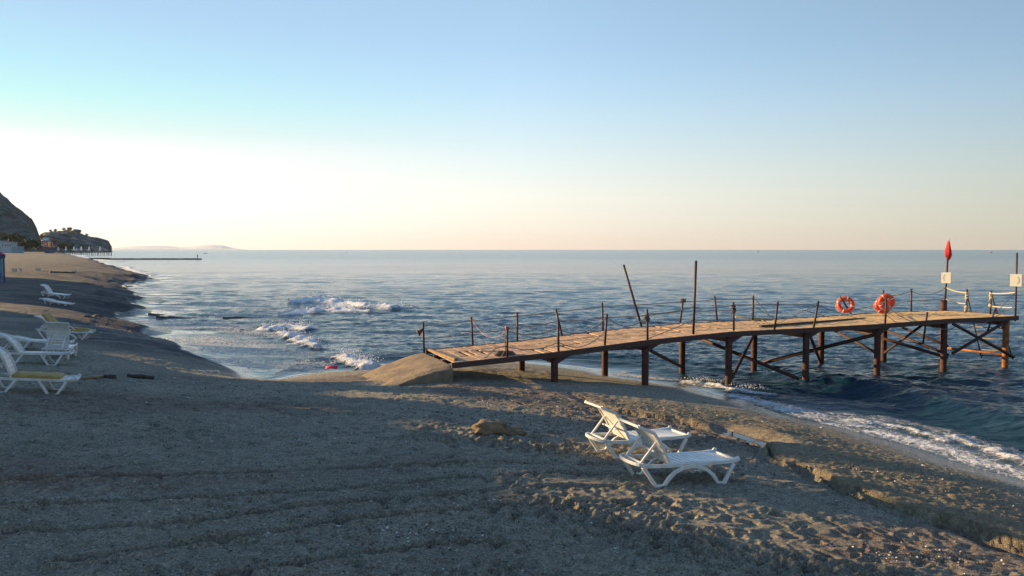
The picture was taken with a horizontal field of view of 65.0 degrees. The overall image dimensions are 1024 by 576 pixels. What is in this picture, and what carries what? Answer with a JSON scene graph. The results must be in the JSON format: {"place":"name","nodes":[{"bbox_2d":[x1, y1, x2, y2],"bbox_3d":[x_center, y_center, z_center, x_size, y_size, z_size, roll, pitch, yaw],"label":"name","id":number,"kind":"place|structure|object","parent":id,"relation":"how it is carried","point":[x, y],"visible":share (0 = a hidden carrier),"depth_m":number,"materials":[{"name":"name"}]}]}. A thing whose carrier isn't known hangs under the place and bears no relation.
{"place":"outdoors","nodes":[
{"label":"outdoors","id":0,"kind":"place"},
{"bbox_2d":[0,232,14,241],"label":"tree","id":1,"kind":"object","parent":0,"point":[3,236],"visible":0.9,"depth_m":755.99,"materials":[{"name":"green plant"}]},
{"bbox_2d":[8,231,24,241],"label":"tree","id":2,"kind":"object","parent":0,"point":[19,237],"visible":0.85,"depth_m":757.93,"materials":[{"name":"green plant"}]},
{"bbox_2d":[0,192,44,251],"bbox_3d":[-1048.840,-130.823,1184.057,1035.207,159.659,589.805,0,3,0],"label":"hill","id":3,"kind":"structure","parent":0,"point":[13,218],"depth_m":1049.17,"materials":[{"name":"grey stone"}]},
{"bbox_2d":[39,229,111,252],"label":"headland","id":4,"kind":"structure","parent":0,"point":[77,239],"depth_m":1378.24,"materials":[{"name":"grey stone"}]},
{"bbox_2d":[112,245,245,249],"bbox_3d":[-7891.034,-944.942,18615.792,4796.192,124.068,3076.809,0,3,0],"label":"mountains","id":5,"kind":"structure","parent":0,"point":[206,247],"depth_m":17529.87,"materials":[{"name":"grey stone"}]},
{"bbox_2d":[0,252,1023,575],"bbox_3d":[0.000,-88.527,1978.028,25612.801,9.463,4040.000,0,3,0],"label":"beach","id":6,"kind":"structure","parent":0,"point":[710,534],"depth_m":13.15,"materials":[{"name":"beige sand"}]},
{"bbox_2d":[0,252,5,282],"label":"kiosk","id":7,"kind":"object","parent":6,"relation":"on","point":[2,264],"visible":0.87,"depth_m":72.23,"materials":[{"name":"blue paint"}]},
{"bbox_2d":[1,242,17,252],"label":"house","id":8,"kind":"structure","parent":6,"relation":"on","point":[6,247],"depth_m":559.33,"materials":[{"name":"white paint"}]},
{"bbox_2d":[11,246,24,252],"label":"hut","id":9,"kind":"object","parent":6,"relation":"on","point":[17,249],"visible":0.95,"depth_m":539.48,"materials":[{"name":"white"}]},
{"bbox_2d":[17,240,27,248],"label":"tree","id":10,"kind":"object","parent":6,"relation":"on","point":[22,243],"visible":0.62,"depth_m":619.49,"materials":[{"name":"green plant"}]},
{"bbox_2d":[16,240,31,251],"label":"tree","id":11,"kind":"object","parent":6,"relation":"on","point":[27,242],"visible":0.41,"depth_m":628.70,"materials":[{"name":"green plant"}]},
{"bbox_2d":[24,238,37,251],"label":"tree","id":12,"kind":"object","parent":6,"relation":"on","point":[32,243],"visible":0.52,"depth_m":639.24,"materials":[{"name":"green plant"}]},
{"bbox_2d":[31,240,42,250],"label":"tree","id":13,"kind":"object","parent":6,"relation":"on","point":[38,244],"visible":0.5,"depth_m":647.93,"materials":[{"name":"green plant"}]},
{"bbox_2d":[0,332,74,365],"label":"sun lounger","id":14,"kind":"object","parent":6,"relation":"on","point":[16,344],"visible":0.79,"depth_m":23.10,"materials":[{"name":"white plastic"}]},
{"bbox_2d":[0,335,74,351],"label":"sun lounger","id":15,"kind":"object","parent":6,"relation":"on","point":[19,339],"visible":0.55,"depth_m":26.51,"materials":[{"name":"white plastic"}]},
{"bbox_2d":[0,346,80,394],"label":"sun lounger","id":16,"kind":"object","parent":6,"relation":"on","point":[4,353],"visible":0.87,"depth_m":18.09,"materials":[{"name":"white plastic"}]},
{"bbox_2d":[13,371,64,378],"bbox_3d":[-10.735,1.983,18.256,0.920,0.178,0.621,-1,3,-20],"label":"cushion","id":17,"kind":"object","parent":16,"relation":"on","point":[38,375],"visible":1,"depth_m":18.10,"materials":[{"name":"yellow fabric"}]},
{"bbox_2d":[39,238,57,249],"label":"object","id":18,"kind":"object","parent":6,"relation":"on","point":[51,246],"visible":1,"depth_m":518.78,"materials":[{"name":"brown wood"}]},
{"bbox_2d":[44,246,54,252],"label":"hut","id":19,"kind":"object","parent":6,"relation":"on","point":[49,251],"visible":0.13,"depth_m":599.49,"materials":[{"name":"blue paint"}]},
{"bbox_2d":[40,284,70,298],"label":"sun lounger","id":20,"kind":"object","parent":6,"relation":"on","point":[50,291],"visible":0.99,"depth_m":57.73,"materials":[{"name":"white plastic"}]},
{"bbox_2d":[39,298,74,305],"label":"sun lounger","id":21,"kind":"object","parent":6,"relation":"on","point":[55,301],"visible":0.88,"depth_m":52.50,"materials":[{"name":"white plastic"}]},
{"bbox_2d":[41,322,77,359],"bbox_3d":[-14.207,1.625,25.288,0.720,1.165,1.931,4,0,-18],"label":"sun lounger","id":22,"kind":"object","parent":6,"relation":"on","point":[56,342],"visible":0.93,"depth_m":24.89,"materials":[{"name":"white plastic"}]},
{"bbox_2d":[54,242,66,249],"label":"tree","id":23,"kind":"object","parent":6,"relation":"on","point":[60,245],"visible":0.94,"depth_m":698.48,"materials":[{"name":"green plant"}]},
{"bbox_2d":[49,271,74,272],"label":"dark log","id":24,"kind":"object","parent":6,"relation":"on","point":[59,272],"visible":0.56,"depth_m":107.34,"materials":[{"name":"brown wood"}]},
{"bbox_2d":[34,315,93,339],"bbox_3d":[-17.256,1.566,30.964,1.988,0.890,0.725,5,-3,-16],"label":"sun lounger","id":25,"kind":"object","parent":6,"relation":"on","point":[45,330],"visible":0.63,"depth_m":30.80,"materials":[{"name":"white plastic"}]},
{"bbox_2d":[41,313,88,331],"bbox_3d":[-17.208,1.346,30.968,1.542,0.797,0.592,-1,3,-15],"label":"cushion","id":26,"kind":"object","parent":25,"relation":"on","point":[47,317],"visible":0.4,"depth_m":30.83,"materials":[{"name":"yellow fabric"}]},
{"bbox_2d":[40,315,95,337],"bbox_3d":[-18.038,1.606,32.555,2.054,0.794,0.720,7,-2,-14],"label":"sun lounger","id":27,"kind":"object","parent":6,"relation":"on","point":[75,329],"visible":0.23,"depth_m":32.52,"materials":[{"name":"white plastic"}]},
{"bbox_2d":[47,313,94,330],"bbox_3d":[-17.910,1.382,32.579,1.741,0.792,0.582,-1,3,-13],"label":"cushion","id":28,"kind":"object","parent":27,"relation":"on","point":[55,320],"visible":0.45,"depth_m":32.47,"materials":[{"name":"yellow fabric"}]},
{"bbox_2d":[80,375,104,379],"bbox_3d":[-11.033,2.354,21.116,0.220,0.138,0.852,1,3,15],"label":"driftwood board","id":29,"kind":"object","parent":6,"relation":"on","point":[92,377],"visible":0.79,"depth_m":21.04,"materials":[{"name":"brown wood"}]},
{"bbox_2d":[104,374,116,378],"bbox_3d":[-10.741,2.376,21.481,0.200,0.145,0.250,1,3,19],"label":"wood block","id":30,"kind":"object","parent":6,"relation":"on","point":[111,376],"depth_m":21.43,"materials":[{"name":"brown wood"}]},
{"bbox_2d":[127,373,154,378],"bbox_3d":[-10.322,2.462,22.340,0.704,0.218,0.131,-1,3,-19],"label":"dark branch","id":31,"kind":"object","parent":6,"relation":"on","point":[142,376],"visible":0.98,"depth_m":22.31,"materials":[{"name":"brown wood"}]},
{"bbox_2d":[121,278,255,318],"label":"rock shelf","id":32,"kind":"object","parent":6,"relation":"on","point":[234,317],"visible":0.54,"depth_m":54.11,"materials":[{"name":"black stone"}]},
{"bbox_2d":[196,370,219,374],"bbox_3d":[-9.864,2.740,26.069,0.818,0.130,0.227,0,3,0],"label":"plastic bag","id":33,"kind":"object","parent":6,"relation":"on","point":[218,371],"visible":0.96,"depth_m":26.11,"materials":[{"name":"white plastic"}]},
{"bbox_2d":[361,353,452,385],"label":"ramp","id":34,"kind":"structure","parent":6,"relation":"on","point":[422,368],"depth_m":24.17,"materials":[{"name":"concrete"}]},
{"bbox_2d":[471,419,506,435],"bbox_3d":[-0.470,2.903,16.730,0.732,0.331,0.557,-1,3,-17],"label":"boulder","id":35,"kind":"object","parent":6,"relation":"on","point":[485,427],"visible":0.98,"depth_m":16.51,"materials":[{"name":"stone"}]},
{"bbox_2d":[0,323,1023,575],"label":"pebbles","id":36,"kind":"object","parent":6,"relation":"on","point":[534,481],"visible":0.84,"depth_m":12.21,"materials":[{"name":"grey stone"}]},
{"bbox_2d":[504,426,524,435],"bbox_3d":[-0.105,2.983,16.811,0.808,0.188,0.454,1,3,11],"label":"boulder","id":37,"kind":"object","parent":6,"relation":"on","point":[512,430],"visible":0.62,"depth_m":16.63,"materials":[{"name":"stone"}]},
{"bbox_2d":[584,400,691,458],"bbox_3d":[2.421,2.708,15.521,2.066,1.034,0.770,2,2,-24],"label":"sun lounger","id":38,"kind":"object","parent":6,"relation":"on","point":[615,425],"visible":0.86,"depth_m":15.37,"materials":[{"name":"white plastic"}]},
{"bbox_2d":[619,418,739,487],"bbox_3d":[2.833,2.768,13.698,2.066,1.034,0.770,3,2,-22],"label":"sun lounger","id":39,"kind":"object","parent":6,"relation":"on","point":[652,445],"visible":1,"depth_m":13.54,"materials":[{"name":"white plastic"}]},
{"bbox_2d":[422,253,1018,385],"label":"pier","id":40,"kind":"structure","parent":6,"relation":"on","point":[554,352],"depth_m":28.56,"materials":[{"name":"brown wood"}]},
{"bbox_2d":[428,348,457,360],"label":"threshold beam","id":41,"kind":"structure","parent":40,"relation":"on","point":[443,354],"depth_m":25.10,"materials":[{"name":"brown wood"}]},
{"bbox_2d":[483,334,505,357],"bbox_3d":[-0.570,1.739,24.492,0.876,0.909,0.324,0,3,0],"label":"loose rope","id":42,"kind":"object","parent":40,"relation":"hanging from","point":[497,348],"visible":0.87,"depth_m":24.38,"materials":[{"name":"beige fabric"}]},
{"bbox_2d":[494,351,515,355],"bbox_3d":[-0.221,2.009,24.764,0.722,0.128,0.303,-1,3,-24],"label":"rope coil","id":43,"kind":"object","parent":40,"relation":"on","point":[498,353],"visible":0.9,"depth_m":24.65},
{"bbox_2d":[644,314,649,322],"bbox_3d":[4.361,1.001,25.970,0.210,0.311,0.198,-2,3,-36],"label":"rope bunch","id":44,"kind":"object","parent":40,"relation":"hanging from","point":[645,316],"visible":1,"depth_m":25.91,"materials":[{"name":"fabric"}]},
{"bbox_2d":[731,305,735,313],"bbox_3d":[7.457,0.728,27.065,0.188,0.347,0.178,0,3,0],"label":"rope bunch","id":45,"kind":"object","parent":40,"relation":"hanging from","point":[732,307],"visible":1,"depth_m":27.01,"materials":[{"name":"brown fabric"}]},
{"bbox_2d":[735,316,777,319],"bbox_3d":[9.651,1.185,31.217,2.206,0.224,0.056,-1,3,-16],"label":"bamboo pole","id":46,"kind":"object","parent":40,"relation":"on","point":[755,318],"visible":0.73,"depth_m":31.14,"materials":[{"name":"beige wood"}]},
{"bbox_2d":[759,317,863,326],"bbox_3d":[11.257,1.268,29.862,5.850,0.088,0.100,-2,3,-31],"label":"loose plank","id":47,"kind":"object","parent":40,"relation":"on","point":[784,324],"visible":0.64,"depth_m":29.49,"materials":[{"name":"brown wood"}]},
{"bbox_2d":[835,296,855,313],"bbox_3d":[13.482,0.675,32.490,0.776,0.776,0.186,-27,-22,12],"label":"lifebuoy","id":48,"kind":"object","parent":40,"relation":"hanging from","point":[850,308],"visible":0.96,"depth_m":32.42,"materials":[{"name":"orange plastic"}]},
{"bbox_2d":[873,298,889,313],"bbox_3d":[15.176,0.724,32.890,0.732,0.732,0.176,-11,-6,14],"label":"lifebuoy","id":49,"kind":"object","parent":40,"relation":"hanging from","point":[878,309],"visible":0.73,"depth_m":32.85,"materials":[{"name":"orange plastic"}]},
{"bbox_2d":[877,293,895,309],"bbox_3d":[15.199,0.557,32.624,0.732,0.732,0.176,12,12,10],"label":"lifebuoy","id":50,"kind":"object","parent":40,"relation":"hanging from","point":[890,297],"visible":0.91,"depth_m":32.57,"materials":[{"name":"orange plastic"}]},
{"bbox_2d":[941,272,950,282],"bbox_3d":[18.532,-0.437,34.324,0.386,0.460,0.026,2,3,37],"label":"sign","id":51,"kind":"object","parent":40,"relation":"attached to","point":[945,277],"visible":1,"depth_m":34.32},
{"bbox_2d":[944,239,951,259],"bbox_3d":[18.615,-1.332,34.332,0.266,1.488,0.252,2,4,39],"label":"red flag","id":52,"kind":"object","parent":40,"relation":"attached to","point":[948,253],"visible":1,"depth_m":34.27,"materials":[{"name":"fabric"}]},
{"bbox_2d":[968,296,1012,359],"bbox_3d":[19.571,1.623,33.064,0.797,2.699,2.704,-1,3,-20],"label":"swim ladder","id":53,"kind":"object","parent":40,"relation":"attached to","point":[989,333],"visible":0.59,"depth_m":33.29,"materials":[{"name":"metal"}]},
{"bbox_2d":[1009,274,1021,286],"bbox_3d":[19.686,-0.302,31.405,0.416,0.480,0.026,2,3,37],"label":"sign","id":54,"kind":"object","parent":40,"relation":"attached to","point":[1015,279],"visible":1,"depth_m":31.40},
{"bbox_2d":[723,431,766,446],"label":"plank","id":55,"kind":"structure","parent":6,"relation":"on","point":[748,439],"depth_m":18.00,"materials":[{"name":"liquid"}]},
{"bbox_2d":[0,0,1023,249],"label":"sky","id":56,"kind":"structure","parent":0,"point":[238,124],"materials":[{"name":"blue"}]},
{"bbox_2d":[60,250,1023,480],"bbox_3d":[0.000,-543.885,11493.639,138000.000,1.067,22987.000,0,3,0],"label":"sea","id":57,"kind":"structure","parent":0,"point":[967,408],"depth_m":58.88,"materials":[{"name":"liquid"}]},
{"bbox_2d":[54,250,111,254],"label":"pier","id":58,"kind":"structure","parent":57,"relation":"in","point":[80,251],"depth_m":635.87,"materials":[{"name":"brown wood"}]},
{"bbox_2d":[88,258,201,259],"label":"groyne","id":59,"kind":"object","parent":57,"relation":"in","point":[147,258],"visible":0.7,"depth_m":370.60,"materials":[{"name":"grey concrete"}]},
{"bbox_2d":[325,366,337,368],"bbox_3d":[-6.764,2.975,30.125,0.460,0.116,0.256,0,3,0],"label":"pink float","id":60,"kind":"object","parent":57,"relation":"on","point":[331,367],"visible":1,"depth_m":30.09,"materials":[{"name":"plastic"}]},
{"bbox_2d":[252,287,773,389],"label":"sea spray","id":61,"kind":"object","parent":57,"relation":"on","point":[359,354],"visible":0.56,"depth_m":43.76,"materials":[{"name":"white liquid"}]}
]}

